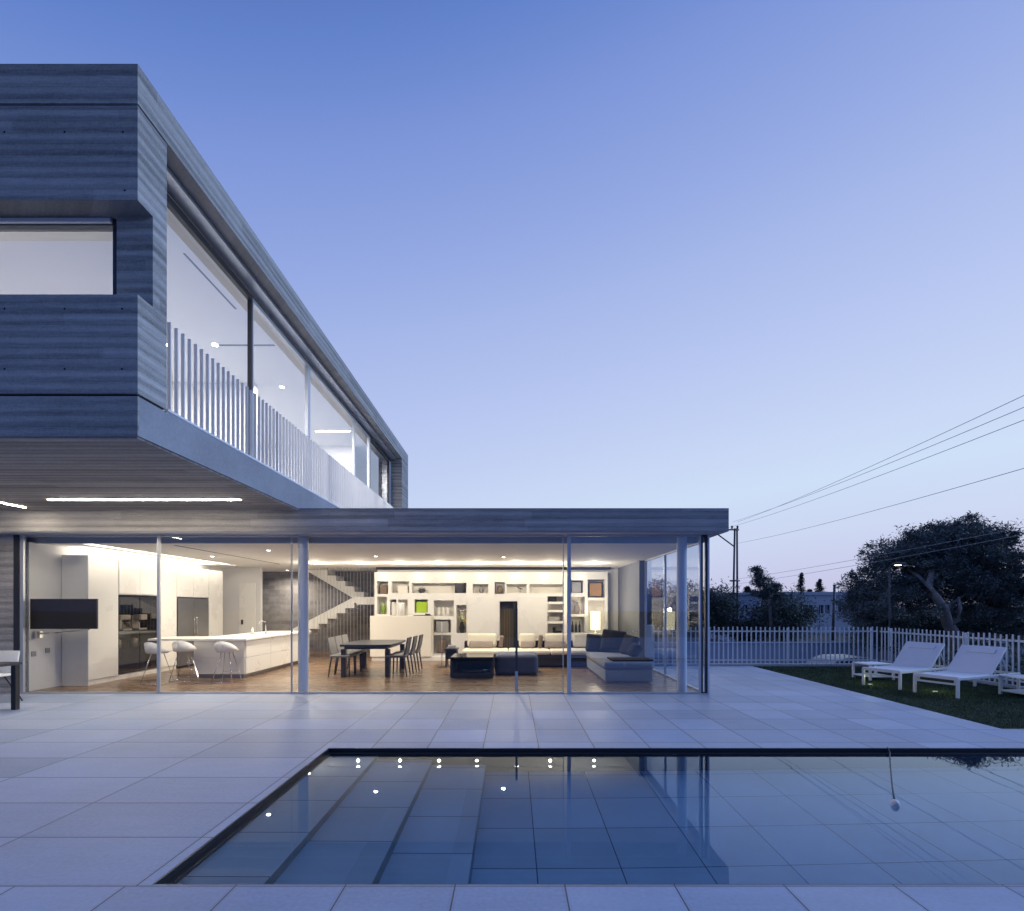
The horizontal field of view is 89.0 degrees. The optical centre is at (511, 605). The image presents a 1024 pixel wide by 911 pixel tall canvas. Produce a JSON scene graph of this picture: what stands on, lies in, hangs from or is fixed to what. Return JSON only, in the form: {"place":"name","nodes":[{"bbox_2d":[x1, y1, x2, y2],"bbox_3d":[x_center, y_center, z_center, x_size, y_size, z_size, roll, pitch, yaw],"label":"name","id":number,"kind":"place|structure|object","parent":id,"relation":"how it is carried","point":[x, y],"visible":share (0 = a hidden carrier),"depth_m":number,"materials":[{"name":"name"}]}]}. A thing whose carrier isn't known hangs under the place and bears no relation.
{"place":"outdoors","nodes":[
{"label":"outdoors","id":0,"kind":"place"},
{"bbox_2d":[148,631,310,677],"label":"kitchen island","id":1,"kind":"structure","parent":0,"point":[258,653],"depth_m":11.12,"materials":[{"name":"white paint"}]},
{"bbox_2d":[26,652,698,691],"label":"floor","id":2,"kind":"structure","parent":0,"point":[431,676],"depth_m":10.38,"materials":[{"name":"brown wood"}]},
{"bbox_2d":[62,555,222,685],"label":"kitchen cabinets","id":3,"kind":"object","parent":2,"relation":"on","point":[115,587],"visible":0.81,"depth_m":11.04,"materials":[{"name":"white paint"}]},
{"bbox_2d":[119,615,131,630],"bbox_3d":[-8.326,0.360,11.170,0.228,0.340,0.320,0,0,0],"label":"coffee machine","id":4,"kind":"object","parent":3,"relation":"in","point":[124,626],"visible":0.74,"depth_m":11.13,"materials":[{"name":"metal"}]},
{"bbox_2d":[128,637,137,646],"bbox_3d":[-8.320,0.784,11.450,0.180,0.212,0.180,0,0,0],"label":"pot","id":5,"kind":"object","parent":3,"relation":"in","point":[132,641],"visible":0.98,"depth_m":11.38,"materials":[{"name":"metal"}]},
{"bbox_2d":[129,614,146,629],"bbox_3d":[-8.319,0.360,11.620,0.282,0.340,0.240,0,0,0],"label":"coffee machine","id":6,"kind":"object","parent":3,"relation":"in","point":[135,619],"visible":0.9,"depth_m":11.54,"materials":[{"name":"metal"}]},
{"bbox_2d":[176,598,207,667],"bbox_3d":[-8.309,0.660,13.260,0.541,1.700,1.280,0,0,0],"label":"fridge","id":7,"kind":"object","parent":3,"relation":"in","point":[192,616],"visible":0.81,"depth_m":13.11,"materials":[{"name":"metal"}]},
{"bbox_2d":[140,642,174,684],"bbox_3d":[-6.950,1.110,10.220,0.423,0.827,0.450,0,0,10],"label":"bar stool","id":8,"kind":"object","parent":2,"relation":"on","point":[150,648],"visible":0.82,"depth_m":10.04,"materials":[{"name":"white paint"}]},
{"bbox_2d":[169,641,198,681],"bbox_3d":[-6.680,1.110,10.620,0.423,0.827,0.450,0,0,-10],"label":"bar stool","id":9,"kind":"object","parent":2,"relation":"on","point":[181,646],"visible":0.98,"depth_m":10.46,"materials":[{"name":"white paint"}]},
{"bbox_2d":[211,641,241,682],"bbox_3d":[-5.720,1.110,10.460,0.423,0.827,0.450,0,0,0],"label":"bar stool","id":10,"kind":"object","parent":2,"relation":"on","point":[223,647],"visible":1,"depth_m":10.29,"materials":[{"name":"white paint"}]},
{"bbox_2d":[289,568,373,656],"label":"staircase","id":11,"kind":"structure","parent":2,"relation":"on","point":[359,598],"depth_m":15.75,"materials":[{"name":"white paint"}]},
{"bbox_2d":[327,637,355,676],"bbox_3d":[-3.712,1.105,11.340,0.505,0.844,0.420,0,0,0],"label":"dining chair","id":12,"kind":"object","parent":2,"relation":"on","point":[332,649],"visible":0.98,"depth_m":11.22,"materials":[{"name":"grey leather"}]},
{"bbox_2d":[334,635,361,673],"bbox_3d":[-3.732,1.105,11.860,0.505,0.844,0.420,0,0,0],"label":"dining chair","id":13,"kind":"object","parent":2,"relation":"on","point":[338,640],"visible":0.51,"depth_m":11.77,"materials":[{"name":"grey leather"}]},
{"bbox_2d":[341,634,366,670],"bbox_3d":[-3.752,1.105,12.380,0.505,0.844,0.420,0,0,0],"label":"dining chair","id":14,"kind":"object","parent":2,"relation":"on","point":[345,638],"visible":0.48,"depth_m":12.39,"materials":[{"name":"grey leather"}]},
{"bbox_2d":[340,640,405,676],"bbox_3d":[-3.140,1.179,11.950,1.160,0.697,1.700,0,0,0],"label":"dining table","id":15,"kind":"object","parent":2,"relation":"on","point":[386,645],"visible":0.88,"depth_m":11.20,"materials":[{"name":"black wood"}]},
{"bbox_2d":[385,637,411,676],"bbox_3d":[-2.467,1.105,11.340,0.505,0.844,0.420,0,0,0],"label":"dining chair","id":16,"kind":"object","parent":2,"relation":"on","point":[405,653],"visible":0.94,"depth_m":11.20,"materials":[{"name":"grey leather"}]},
{"bbox_2d":[393,635,417,673],"bbox_3d":[-2.428,1.105,11.860,0.505,0.844,0.420,0,0,0],"label":"dining chair","id":17,"kind":"object","parent":2,"relation":"on","point":[413,648],"visible":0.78,"depth_m":11.77,"materials":[{"name":"grey leather"}]},
{"bbox_2d":[370,616,449,660],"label":"partition wall","id":18,"kind":"structure","parent":2,"relation":"on","point":[393,627],"depth_m":14.42,"materials":[{"name":"white paint"}]},
{"bbox_2d":[398,603,403,615],"bbox_3d":[-3.120,0.093,14.700,0.170,0.370,0.167,0,0,0],"label":"vase","id":19,"kind":"object","parent":18,"relation":"on","point":[400,609],"visible":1,"depth_m":14.63,"materials":[{"name":"white ceramic"}]},
{"bbox_2d":[399,634,423,670],"bbox_3d":[-2.388,1.105,12.380,0.505,0.844,0.420,0,0,0],"label":"dining chair","id":20,"kind":"object","parent":2,"relation":"on","point":[418,648],"visible":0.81,"depth_m":12.26,"materials":[{"name":"grey leather"}]},
{"bbox_2d":[438,619,448,667],"bbox_3d":[-1.720,0.924,13.017,0.287,1.206,0.218,0,0,-30],"label":"floor lamp","id":21,"kind":"object","parent":2,"relation":"on","point":[441,666],"visible":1,"depth_m":12.99,"materials":[{"name":"white metal"}]},
{"bbox_2d":[444,647,458,666],"bbox_3d":[-1.520,1.298,13.175,0.320,0.456,0.450,0,0,0],"label":"side table","id":22,"kind":"object","parent":2,"relation":"on","point":[449,653],"visible":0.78,"depth_m":13.00,"materials":[{"name":"black wood"}]},
{"bbox_2d":[450,653,493,677],"bbox_3d":[-0.850,1.295,11.400,0.900,0.430,0.900,0,0,0],"label":"coffee table","id":23,"kind":"object","parent":2,"relation":"on","point":[459,662],"visible":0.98,"depth_m":11.11,"materials":[{"name":"black wood"}]},
{"bbox_2d":[374,572,607,653],"bbox_3d":[-0.615,0.266,15.482,6.848,2.521,0.415,0,0,0],"label":"bookcase","id":24,"kind":"object","parent":2,"relation":"on","point":[488,610],"visible":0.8,"depth_m":15.30,"materials":[{"name":"white paint"}]},
{"bbox_2d":[380,585,387,593],"bbox_3d":[-3.798,-0.483,15.460,0.214,0.264,0.200,0,0,0],"label":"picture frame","id":25,"kind":"object","parent":24,"relation":"in","point":[383,589],"visible":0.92,"depth_m":15.36,"materials":[{"name":"brown wood"}]},
{"bbox_2d":[391,602,395,614],"bbox_3d":[-3.491,0.085,15.460,0.134,0.384,0.180,0,0,0],"label":"vase","id":26,"kind":"object","parent":24,"relation":"in","point":[393,608],"visible":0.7,"depth_m":15.37,"materials":[{"name":"ceramic"}]},
{"bbox_2d":[398,586,408,592],"bbox_3d":[-3.223,-0.483,15.460,0.294,0.210,0.200,0,0,0],"label":"storage box","id":27,"kind":"object","parent":24,"relation":"in","point":[403,589],"visible":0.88,"depth_m":15.36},
{"bbox_2d":[416,602,427,611],"bbox_3d":[-2.662,0.038,15.460,0.321,0.317,0.200,0,0,0],"label":"storage box","id":28,"kind":"object","parent":24,"relation":"in","point":[421,606],"visible":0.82,"depth_m":15.36,"materials":[{"name":"plastic"}]},
{"bbox_2d":[436,621,448,631],"bbox_3d":[-2.053,0.613,15.460,0.361,0.344,0.200,0,0,0],"label":"storage box","id":29,"kind":"object","parent":24,"relation":"in","point":[445,626],"visible":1,"depth_m":15.36,"materials":[{"name":"white"}]},
{"bbox_2d":[438,640,446,652],"bbox_3d":[-2.073,1.202,15.460,0.241,0.370,0.200,0,0,0],"label":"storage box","id":30,"kind":"object","parent":24,"relation":"in","point":[444,644],"visible":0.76,"depth_m":15.36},
{"bbox_2d":[437,607,449,615],"bbox_3d":[-2.033,0.166,15.460,0.388,0.250,0.114,0,0,0],"label":"ornament row","id":31,"kind":"object","parent":24,"relation":"in","point":[443,612],"visible":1,"depth_m":15.42,"materials":[{"name":"ceramic"}]},
{"bbox_2d":[455,583,464,592],"bbox_3d":[-1.551,-0.530,15.460,0.267,0.304,0.200,0,0,0],"label":"storage box","id":32,"kind":"object","parent":24,"relation":"in","point":[459,587],"visible":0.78,"depth_m":15.36,"materials":[{"name":"black wood"}]},
{"bbox_2d":[457,608,465,632],"bbox_3d":[-1.464,0.434,15.444,0.291,0.730,0.183,0,0,22],"label":"flower vase","id":33,"kind":"object","parent":24,"relation":"in","point":[461,628],"visible":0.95,"depth_m":15.41,"materials":[{"name":"black"}]},
{"bbox_2d":[496,583,503,593],"bbox_3d":[-0.360,-0.510,15.459,0.203,0.317,0.205,0,0,45],"label":"picture frame","id":34,"kind":"object","parent":24,"relation":"in","point":[499,588],"visible":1,"depth_m":15.44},
{"bbox_2d":[571,582,580,592],"bbox_3d":[1.899,-0.537,15.460,0.268,0.317,0.200,0,0,0],"label":"storage box","id":35,"kind":"object","parent":24,"relation":"in","point":[575,587],"visible":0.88,"depth_m":15.36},
{"bbox_2d":[571,621,580,631],"bbox_3d":[1.899,0.614,15.460,0.284,0.345,0.067,0,0,0],"label":"bottle row","id":36,"kind":"object","parent":24,"relation":"in","point":[572,627],"visible":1,"depth_m":15.44,"materials":[{"name":"black glass"}]},
{"bbox_2d":[588,582,602,597],"bbox_3d":[2.474,-0.477,15.452,0.428,0.464,0.036,0,0,0],"label":"picture frame","id":37,"kind":"object","parent":24,"relation":"in","point":[595,589],"visible":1,"depth_m":15.43,"materials":[{"name":"black wood"}]},
{"bbox_2d":[515,609,517,691],"bbox_3d":[0.080,0.788,9.300,0.050,1.476,0.040,0,0,0],"label":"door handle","id":38,"kind":"object","parent":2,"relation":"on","point":[516,650],"visible":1,"depth_m":9.29,"materials":[{"name":"metal"}]},
{"bbox_2d":[495,652,537,674],"bbox_3d":[0.100,1.298,11.860,0.960,0.455,0.880,0,0,0],"label":"pouf","id":39,"kind":"object","parent":2,"relation":"on","point":[505,663],"visible":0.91,"depth_m":11.42,"materials":[{"name":"fabric"}]},
{"bbox_2d":[462,633,601,665],"bbox_3d":[0.860,1.113,13.475,4.280,0.773,1.150,0,0,0],"label":"sofa","id":40,"kind":"object","parent":2,"relation":"on","point":[550,657],"visible":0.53,"depth_m":13.42,"materials":[{"name":"beige fabric"}]},
{"bbox_2d":[469,641,492,647],"bbox_3d":[-0.800,1.010,13.520,0.620,0.205,0.163,0,0,0],"label":"cushion","id":41,"kind":"object","parent":40,"relation":"on","point":[480,644],"visible":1,"depth_m":13.46,"materials":[{"name":"brown fabric"}]},
{"bbox_2d":[521,641,533,647],"bbox_3d":[0.400,1.010,13.520,0.340,0.205,0.163,0,0,0],"label":"cushion","id":42,"kind":"object","parent":40,"relation":"on","point":[527,644],"visible":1,"depth_m":13.46,"materials":[{"name":"brown fabric"}]},
{"bbox_2d":[544,641,565,648],"bbox_3d":[1.120,1.010,13.520,0.560,0.205,0.163,0,0,0],"label":"cushion","id":43,"kind":"object","parent":40,"relation":"on","point":[552,644],"visible":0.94,"depth_m":13.46,"materials":[{"name":"brown fabric"}]},
{"bbox_2d":[586,652,652,681],"bbox_3d":[2.310,1.305,11.565,0.980,0.390,2.570,0,0,0],"label":"chaise","id":44,"kind":"object","parent":2,"relation":"on","point":[602,666],"visible":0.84,"depth_m":10.30,"materials":[{"name":"grey fabric"}]},
{"bbox_2d":[585,634,601,651],"bbox_3d":[2.020,0.912,12.660,0.447,0.447,0.207,6,-20,4],"label":"cushion","id":45,"kind":"object","parent":44,"relation":"on","point":[593,641],"visible":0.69,"depth_m":12.57,"materials":[{"name":"blue fabric"}]},
{"bbox_2d":[599,629,626,652],"bbox_3d":[2.420,0.858,12.500,0.576,0.576,0.196,6,-20,22],"label":"cushion","id":46,"kind":"object","parent":44,"relation":"on","point":[611,641],"visible":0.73,"depth_m":12.42,"materials":[{"name":"blue fabric"}]},
{"bbox_2d":[619,634,639,654],"bbox_3d":[2.680,0.903,11.920,0.205,0.468,0.468,22,-3,-25],"label":"cushion","id":47,"kind":"object","parent":44,"relation":"on","point":[627,641],"visible":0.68,"depth_m":11.85,"materials":[{"name":"blue fabric"}]},
{"bbox_2d":[607,657,653,660],"bbox_3d":[2.410,1.090,10.680,0.820,0.030,0.640,0,0,0],"label":"throw","id":48,"kind":"object","parent":44,"relation":"on","point":[629,659],"visible":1,"depth_m":10.49,"materials":[{"name":"grey fabric"}]},
{"bbox_2d":[627,643,642,656],"bbox_3d":[2.660,0.966,11.300,0.221,0.317,0.317,35,-1,-12],"label":"cushion","id":49,"kind":"object","parent":44,"relation":"on","point":[634,649],"visible":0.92,"depth_m":11.17,"materials":[{"name":"blue fabric"}]},
{"bbox_3d":[2.375,1.148,14.500,0.750,0.757,0.400,0,0,0],"label":"console","id":50,"kind":"object","parent":2,"relation":"on","visible":0},
{"bbox_2d":[591,611,599,633],"bbox_3d":[2.320,0.459,14.500,0.270,0.618,0.270,0,0,0],"label":"table lamp","id":51,"kind":"object","parent":50,"relation":"on","point":[595,620],"visible":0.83,"depth_m":14.38,"materials":[{"name":"white fabric"}]},
{"bbox_2d":[0,666,1023,910],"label":"terrace","id":52,"kind":"structure","parent":0,"point":[116,802],"depth_m":5.36,"materials":[{"name":"grey tile"}]},
{"bbox_2d":[0,662,21,709],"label":"outdoor table","id":53,"kind":"object","parent":52,"relation":"on","point":[15,685],"visible":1,"depth_m":7.64,"materials":[{"name":"brown metal"}]},
{"bbox_2d":[0,651,22,700],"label":"outdoor chair","id":54,"kind":"object","parent":52,"relation":"on","point":[9,656],"visible":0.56,"depth_m":8.36,"materials":[{"name":"white paint"}]},
{"bbox_2d":[152,748,1023,884],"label":"swimming pool","id":55,"kind":"structure","parent":52,"relation":"in","point":[182,868],"depth_m":5.56,"materials":[{"name":"tile"}]},
{"bbox_2d":[173,754,1023,883],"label":"water","id":56,"kind":"structure","parent":55,"relation":"in","point":[592,819],"depth_m":3.79,"materials":[{"name":"blue liquid"}]},
{"bbox_2d":[887,747,899,806],"bbox_3d":[3.530,1.558,4.861,0.059,0.074,1.847,0,0,34],"label":"pool float","id":57,"kind":"object","parent":56,"relation":"on","point":[895,802],"visible":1,"depth_m":4.37,"materials":[{"name":"plastic"}]},
{"bbox_2d":[0,0,1023,605],"label":"sky","id":58,"kind":"structure","parent":0,"point":[748,258],"materials":[{"name":"blue"}]},
{"bbox_2d":[710,593,759,641],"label":"building","id":59,"kind":"structure","parent":0,"point":[746,598],"depth_m":46.00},
{"bbox_2d":[760,592,873,632],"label":"building","id":60,"kind":"structure","parent":0,"point":[821,597],"depth_m":60.00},
{"bbox_2d":[654,608,1022,641],"bbox_3d":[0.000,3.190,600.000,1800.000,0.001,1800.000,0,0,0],"label":"ground","id":61,"kind":"structure","parent":0,"point":[818,638],"depth_m":50.87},
{"bbox_2d":[647,574,691,641],"bbox_3d":[9.548,0.559,34.113,4.291,5.256,4.306,0,0,0],"label":"round tree","id":62,"kind":"object","parent":61,"relation":"on","point":[655,607],"visible":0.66,"depth_m":33.28,"materials":[{"name":"green plant"}]},
{"bbox_2d":[663,579,719,641],"bbox_3d":[12.074,0.629,35.840,4.126,5.114,3.914,0,0,-45],"label":"round tree","id":63,"kind":"object","parent":61,"relation":"on","point":[692,609],"visible":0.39,"depth_m":35.50,"materials":[{"name":"green plant"}]},
{"bbox_2d":[691,576,753,641],"bbox_3d":[14.744,0.548,37.122,4.496,5.279,4.852,0,0,18],"label":"round tree","id":64,"kind":"object","parent":61,"relation":"on","point":[727,607],"visible":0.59,"depth_m":36.30,"materials":[{"name":"green plant"}]},
{"bbox_2d":[718,525,739,641],"bbox_3d":[16.267,-1.485,39.922,2.299,9.334,0.335,0,0,0],"label":"utility pole","id":65,"kind":"object","parent":61,"relation":"on","point":[735,540],"visible":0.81,"depth_m":39.94,"materials":[{"name":"grey metal"}]},
{"bbox_2d":[732,420,1023,526],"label":"power line","id":66,"kind":"object","parent":65,"relation":"attached to","point":[903,466],"visible":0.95,"depth_m":17.49,"materials":[{"name":"black metal"}]},
{"bbox_2d":[736,468,1023,543],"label":"power line","id":67,"kind":"object","parent":65,"relation":"attached to","point":[906,501],"visible":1,"depth_m":17.36,"materials":[{"name":"black metal"}]},
{"bbox_2d":[737,407,1023,520],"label":"power line","id":68,"kind":"object","parent":65,"relation":"attached to","point":[900,458],"visible":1,"depth_m":17.68,"materials":[{"name":"black metal"}]},
{"bbox_2d":[739,534,1023,583],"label":"power line","id":69,"kind":"object","parent":65,"relation":"attached to","point":[910,555],"visible":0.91,"depth_m":19.59,"materials":[{"name":"black metal"}]},
{"bbox_2d":[740,527,1023,578],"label":"power line","id":70,"kind":"object","parent":65,"relation":"attached to","point":[904,550],"visible":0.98,"depth_m":19.63,"materials":[{"name":"black metal"}]},
{"bbox_2d":[741,395,1023,520],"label":"power line","id":71,"kind":"object","parent":65,"relation":"attached to","point":[905,450],"visible":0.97,"depth_m":17.45,"materials":[{"name":"black metal"}]},
{"bbox_2d":[726,612,768,641],"bbox_3d":[16.992,1.763,37.011,4.522,2.860,3.536,0,0,0],"label":"bush","id":72,"kind":"object","parent":61,"relation":"on","point":[744,629],"visible":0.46,"depth_m":36.49,"materials":[{"name":"green plant"}]},
{"bbox_2d":[747,564,791,641],"bbox_3d":[17.186,0.167,34.877,2.992,6.043,1.679,0,0,0],"label":"conifer","id":73,"kind":"object","parent":61,"relation":"on","point":[761,580],"visible":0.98,"depth_m":34.83,"materials":[{"name":"green plant"}]},
{"bbox_2d":[736,583,830,641],"bbox_3d":[18.564,0.825,36.120,6.406,4.857,6.588,0,0,0],"label":"round tree","id":74,"kind":"object","parent":61,"relation":"on","point":[790,614],"visible":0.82,"depth_m":35.13,"materials":[{"name":"green plant"}]},
{"bbox_2d":[794,572,811,591],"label":"cypress","id":75,"kind":"object","parent":61,"relation":"on","point":[801,580],"visible":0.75,"depth_m":79.84,"materials":[{"name":"green plant"}]},
{"bbox_2d":[814,578,825,591],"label":"cypress","id":76,"kind":"object","parent":61,"relation":"on","point":[819,586],"visible":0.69,"depth_m":81.85,"materials":[{"name":"green plant"}]},
{"bbox_2d":[831,584,835,639],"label":"street post","id":77,"kind":"object","parent":61,"relation":"on","point":[833,615],"visible":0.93,"depth_m":47.91,"materials":[{"name":"grey metal"}]},
{"bbox_2d":[654,642,1023,662],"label":"street wall","id":78,"kind":"structure","parent":61,"relation":"on","point":[762,650],"depth_m":28.00,"materials":[{"name":"white concrete"}]},
{"bbox_2d":[831,612,924,659],"bbox_3d":[19.174,1.600,27.068,4.281,3.182,3.942,0,0,0],"label":"shrub","id":79,"kind":"object","parent":61,"relation":"on","point":[896,623],"visible":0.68,"depth_m":26.42,"materials":[{"name":"green plant"}]},
{"bbox_2d":[878,630,947,671],"bbox_3d":[9.734,1.878,12.697,1.528,2.604,1.505,0,0,0],"label":"shrub","id":80,"kind":"object","parent":61,"relation":"on","point":[928,637],"visible":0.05,"depth_m":12.71,"materials":[{"name":"green plant"}]},
{"bbox_2d":[892,605,1002,651],"bbox_3d":[21.797,1.339,27.802,5.095,3.709,4.526,0,0,0],"label":"shrub","id":81,"kind":"object","parent":61,"relation":"on","point":[932,624],"visible":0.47,"depth_m":27.27,"materials":[{"name":"green plant"}]},
{"bbox_2d":[936,631,1003,681],"bbox_3d":[9.897,1.869,11.306,1.388,2.622,1.526,0,0,38],"label":"shrub","id":82,"kind":"object","parent":61,"relation":"on","point":[951,659],"visible":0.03,"depth_m":11.41,"materials":[{"name":"green plant"}]},
{"bbox_2d":[921,602,1021,648],"bbox_3d":[24.174,1.239,27.506,4.655,3.909,4.578,0,0,0],"label":"shrub","id":83,"kind":"object","parent":61,"relation":"on","point":[975,626],"visible":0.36,"depth_m":26.63,"materials":[{"name":"green plant"}]},
{"bbox_2d":[975,605,1023,664],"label":"shrub","id":84,"kind":"object","parent":61,"relation":"on","point":[1016,630],"visible":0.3,"depth_m":26.41,"materials":[{"name":"green plant"}]},
{"bbox_2d":[987,639,1023,685],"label":"shrub","id":85,"kind":"object","parent":61,"relation":"on","point":[1021,665],"visible":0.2,"depth_m":10.13,"materials":[{"name":"green plant"}]},
{"bbox_2d":[758,666,1023,728],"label":"lawn","id":86,"kind":"structure","parent":0,"point":[962,709],"depth_m":8.86,"materials":[{"name":"green plant"}]},
{"bbox_2d":[852,661,894,679],"bbox_3d":[7.620,1.371,11.000,0.560,0.335,0.500,0,0,-6],"label":"side table","id":87,"kind":"object","parent":86,"relation":"on","point":[871,663],"visible":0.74,"depth_m":10.90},
{"bbox_2d":[862,641,955,689],"bbox_3d":[7.795,1.133,10.206,1.850,0.810,0.694,0,0,-24],"label":"sun lounger","id":88,"kind":"object","parent":86,"relation":"on","point":[915,657],"visible":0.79,"depth_m":10.15,"materials":[{"name":"white fabric"}]},
{"bbox_2d":[913,645,1020,698],"bbox_3d":[8.118,1.133,9.296,1.850,0.810,0.694,0,0,-22],"label":"sun lounger","id":89,"kind":"object","parent":86,"relation":"on","point":[974,663],"visible":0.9,"depth_m":9.26,"materials":[{"name":"white fabric"}]},
{"bbox_2d":[998,675,1023,694],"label":"side table","id":90,"kind":"object","parent":86,"relation":"on","point":[1000,686],"visible":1,"depth_m":9.00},
{"bbox_2d":[825,510,1023,658],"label":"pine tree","id":91,"kind":"object","parent":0,"point":[995,589],"visible":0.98,"depth_m":23.17,"materials":[{"name":"green plant"}]},
{"bbox_2d":[985,669,1017,682],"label":"road","id":92,"kind":"structure","parent":0,"point":[1003,677],"depth_m":25.15,"materials":[{"name":"grey asphalt"}]},
{"bbox_2d":[805,654,880,662],"bbox_3d":[12.694,2.603,20.100,4.208,1.345,1.720,0,0,0],"label":"parked car","id":93,"kind":"object","parent":92,"relation":"on","point":[837,656],"visible":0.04,"depth_m":19.90,"materials":[{"name":"white paint"}]},
{"bbox_2d":[889,562,905,627],"bbox_3d":[15.659,0.712,21.200,0.660,4.937,0.200,0,0,0],"label":"street lamp","id":94,"kind":"object","parent":92,"relation":"on","point":[899,563],"visible":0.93,"depth_m":21.18,"materials":[{"name":"grey metal"}]},
{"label":"terrain","id":95,"kind":"structure","parent":0,"visible":0},
{"bbox_2d":[0,64,728,693],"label":"house","id":96,"kind":"structure","parent":95,"relation":"on","point":[142,418],"depth_m":7.89,"materials":[{"name":"concrete"}]},
{"bbox_2d":[0,218,116,293],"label":"slot window","id":97,"kind":"structure","parent":96,"relation":"in","point":[5,223],"depth_m":5.22,"materials":[{"name":"brown metal"}]},
{"bbox_2d":[30,599,97,637],"bbox_3d":[-7.987,0.228,9.338,1.255,0.705,0.204,0,0,0],"label":"television","id":98,"kind":"object","parent":96,"relation":"attached to","point":[80,614],"visible":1,"depth_m":9.24,"materials":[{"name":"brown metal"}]},
{"bbox_2d":[47,499,241,499],"bbox_3d":[-5.535,-1.599,7.850,2.914,0.012,0.064,0,0,0],"label":"linear light","id":99,"kind":"object","parent":96,"relation":"attached to","point":[144,499],"visible":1,"depth_m":7.83,"materials":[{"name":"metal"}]},
{"bbox_2d":[167,196,252,456],"bbox_3d":[-3.950,-3.345,6.635,0.062,2.630,2.486,0,0,0],"label":"balcony window","id":100,"kind":"structure","parent":96,"relation":"in","point":[170,205],"depth_m":7.58,"materials":[{"name":"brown metal"}]},
{"bbox_2d":[239,583,255,633],"bbox_3d":[-7.860,0.425,15.469,0.480,2.190,0.058,0,0,0],"label":"lobby door","id":101,"kind":"structure","parent":96,"relation":"in","point":[247,591],"depth_m":15.47,"materials":[{"name":"white paint"}]},
{"bbox_2d":[253,299,309,457],"bbox_3d":[-3.950,-3.345,8.990,0.062,2.630,2.216,0,0,0],"label":"balcony window","id":102,"kind":"structure","parent":96,"relation":"in","point":[255,305],"depth_m":9.35,"materials":[{"name":"metal"}]},
{"bbox_2d":[310,366,354,474],"bbox_3d":[-3.950,-3.345,11.550,0.062,2.630,2.896,0,0,0],"label":"balcony window","id":103,"kind":"structure","parent":96,"relation":"in","point":[312,371],"depth_m":12.27,"materials":[{"name":"metal"}]},
{"bbox_2d":[355,420,369,487],"bbox_3d":[-3.950,-3.345,13.700,0.062,2.630,1.396,0,0,0],"label":"balcony window","id":104,"kind":"structure","parent":96,"relation":"in","point":[361,429],"depth_m":14.31,"materials":[{"name":"metal"}]},
{"bbox_2d":[370,438,388,503],"bbox_3d":[-3.950,-3.345,15.525,0.062,2.630,2.246,0,0,0],"label":"balcony window","id":105,"kind":"structure","parent":96,"relation":"in","point":[373,443],"depth_m":16.61,"materials":[{"name":"metal"}]},
{"bbox_2d":[647,625,653,665],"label":"gate pier","id":106,"kind":"structure","parent":95,"relation":"on","point":[650,641],"depth_m":13.24,"materials":[{"name":"white paint"}]},
{"bbox_2d":[633,627,877,665],"bbox_3d":[6.235,1.055,13.350,6.470,1.050,0.160,0,0,0],"label":"fence","id":107,"kind":"object","parent":95,"relation":"on","point":[871,631],"visible":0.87,"depth_m":13.33,"materials":[{"name":"paint"}]},
{"bbox_2d":[878,627,1023,688],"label":"fence","id":108,"kind":"object","parent":95,"relation":"on","point":[965,637],"visible":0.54,"depth_m":10.93,"materials":[{"name":"paint"}]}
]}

